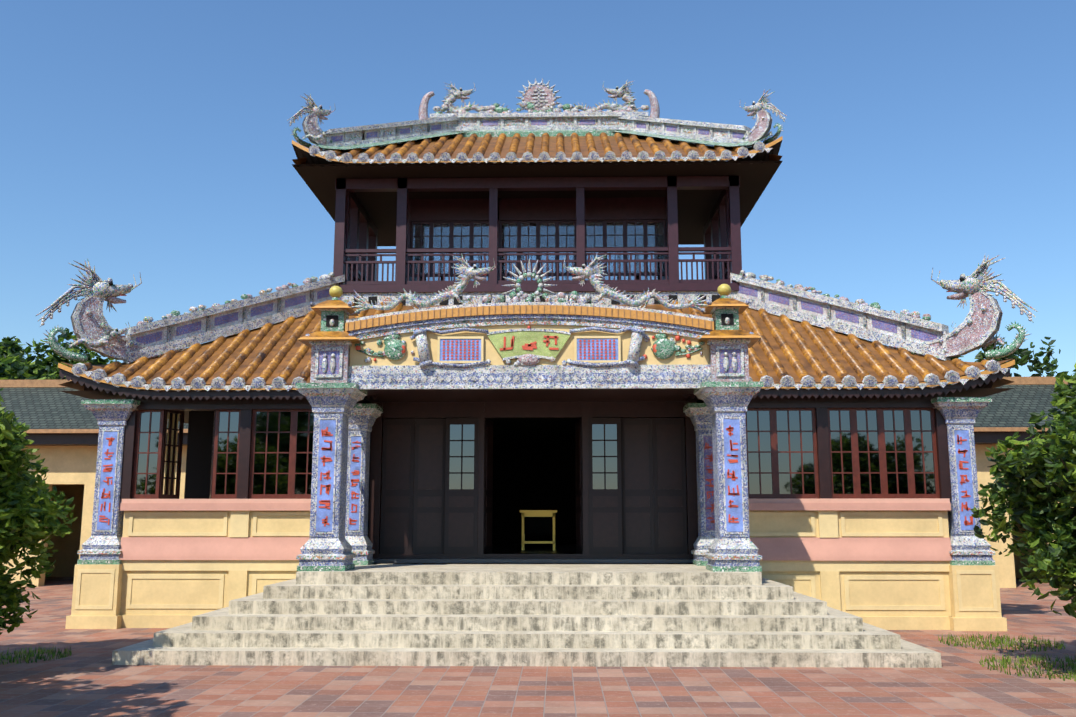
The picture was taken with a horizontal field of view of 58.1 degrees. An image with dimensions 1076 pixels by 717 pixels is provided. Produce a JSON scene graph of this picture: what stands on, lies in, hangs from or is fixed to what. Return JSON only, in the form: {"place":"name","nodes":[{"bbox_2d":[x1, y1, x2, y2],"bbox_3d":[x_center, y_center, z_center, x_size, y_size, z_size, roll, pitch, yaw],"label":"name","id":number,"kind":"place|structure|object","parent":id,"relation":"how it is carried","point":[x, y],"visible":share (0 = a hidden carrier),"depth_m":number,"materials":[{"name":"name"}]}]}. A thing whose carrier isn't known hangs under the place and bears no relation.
{"place":"outdoors","nodes":[
{"label":"outdoors","id":0,"kind":"place"},
{"bbox_2d":[65,498,1006,630],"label":"platform walls","id":1,"kind":"structure","parent":0,"point":[883,563],"depth_m":15.59,"materials":[{"name":"yellow paint"}]},
{"bbox_2d":[356,398,704,558],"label":"hall doors","id":2,"kind":"structure","parent":1,"relation":"on","point":[471,480],"depth_m":16.60,"materials":[{"name":"brown wood"}]},
{"bbox_2d":[120,392,951,498],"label":"windows","id":3,"kind":"structure","parent":1,"relation":"on","point":[840,447],"depth_m":16.00,"materials":[{"name":"brown wood"}]},
{"bbox_2d":[58,300,1014,422],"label":"roof tiles","id":4,"kind":"object","parent":1,"relation":"on","point":[788,357],"visible":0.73,"depth_m":16.24,"materials":[{"name":"orange tile"}]},
{"bbox_2d":[123,273,949,362],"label":"roof ridges","id":5,"kind":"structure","parent":4,"relation":"on","point":[882,326],"depth_m":17.89,"materials":[{"name":"purple tile"}]},
{"bbox_2d":[36,255,1037,362],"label":"dragon ornaments","id":6,"kind":"object","parent":5,"relation":"on","point":[976,329],"visible":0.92,"depth_m":16.25,"materials":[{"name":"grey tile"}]},
{"bbox_2d":[293,157,780,305],"bbox_3d":[0.021,-1.327,22.002,9.800,5.240,5.900,0,-9,1],"label":"upper storey","id":7,"kind":"object","parent":4,"relation":"on","point":[708,204],"visible":0.44,"depth_m":20.14,"materials":[{"name":"brown wood"}]},
{"bbox_2d":[292,129,782,224],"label":"roof tiles","id":8,"kind":"object","parent":7,"relation":"on","point":[537,146],"visible":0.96,"depth_m":19.93,"materials":[{"name":"orange tile"}]},
{"bbox_2d":[323,112,751,150],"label":"roof ridge bands","id":9,"kind":"object","parent":8,"relation":"on","point":[438,123],"visible":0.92,"depth_m":22.03,"materials":[{"name":"white tile"}]},
{"bbox_2d":[287,78,786,150],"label":"roof ornaments","id":10,"kind":"object","parent":9,"relation":"on","point":[538,98],"visible":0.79,"depth_m":22.64,"materials":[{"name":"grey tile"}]},
{"bbox_2d":[344,247,730,284],"bbox_3d":[0.011,-1.624,21.582,8.250,0.750,3.465,0,-9,1],"label":"balcony balustrade","id":11,"kind":"object","parent":7,"relation":"on","point":[526,252],"visible":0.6,"depth_m":19.90,"materials":[{"name":"brown wood"}]},
{"bbox_2d":[410,220,665,280],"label":"windows","id":12,"kind":"structure","parent":7,"relation":"in","point":[471,236],"depth_m":21.30,"materials":[{"name":"brown wood"}]},
{"bbox_2d":[520,510,556,549],"bbox_3d":[0.014,3.688,20.826,0.800,0.840,0.520,0,-9,1],"label":"table","id":13,"kind":"object","parent":1,"relation":"on","point":[538,521],"visible":1,"depth_m":20.64,"materials":[{"name":"gold metal"}]},
{"bbox_2d":[0,577,1075,716],"bbox_3d":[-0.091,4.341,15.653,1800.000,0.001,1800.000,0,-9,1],"label":"ground","id":14,"kind":"structure","parent":0,"point":[86,678],"depth_m":10.22,"materials":[{"name":"red brick"}]},
{"bbox_2d":[0,388,77,634],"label":"shrub","id":15,"kind":"object","parent":14,"relation":"on","point":[29,512],"visible":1,"depth_m":11.05,"materials":[{"name":"green plant"}]},
{"bbox_2d":[0,327,120,379],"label":"tree","id":16,"kind":"object","parent":14,"relation":"on","point":[15,364],"visible":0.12,"depth_m":40.31,"materials":[{"name":"green plant"}]},
{"bbox_2d":[112,563,941,667],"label":"porch steps","id":17,"kind":"structure","parent":14,"relation":"on","point":[593,615],"depth_m":12.28,"materials":[{"name":"stone"}]},
{"bbox_2d":[77,382,994,571],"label":"columns","id":18,"kind":"structure","parent":17,"relation":"on","point":[339,540],"depth_m":15.38,"materials":[{"name":"blue"}]},
{"bbox_2d":[297,284,761,402],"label":"entrance pediment","id":19,"kind":"structure","parent":18,"relation":"on","point":[533,352],"depth_m":14.28,"materials":[{"name":"multicoloured ceramic"}]},
{"bbox_2d":[351,253,709,314],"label":"dragon sculptures","id":20,"kind":"object","parent":19,"relation":"on","point":[591,272],"visible":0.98,"depth_m":14.52,"materials":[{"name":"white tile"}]},
{"bbox_2d":[0,377,1075,587],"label":"side galleries","id":21,"kind":"object","parent":14,"relation":"on","point":[62,432],"visible":0.17,"depth_m":25.31,"materials":[{"name":"yellow paint"}]},
{"bbox_2d":[0,631,1075,681],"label":"grass tufts","id":22,"kind":"object","parent":14,"relation":"on","point":[1021,665],"visible":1,"depth_m":12.14,"materials":[{"name":"green plant"}]},
{"bbox_2d":[950,336,1060,376],"bbox_3d":[19.337,3.642,39.448,5.120,9.278,5.004,0,-9,1],"label":"tree","id":23,"kind":"object","parent":14,"relation":"on","point":[1025,355],"visible":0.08,"depth_m":38.78,"materials":[{"name":"green plant"}]},
{"bbox_2d":[971,363,1075,617],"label":"shrub","id":24,"kind":"object","parent":14,"relation":"on","point":[1045,468],"visible":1,"depth_m":10.93,"materials":[{"name":"green plant"}]},
{"bbox_2d":[0,0,1075,376],"label":"sky","id":25,"kind":"structure","parent":0,"point":[150,139],"materials":[{"name":"blue"}]}
]}

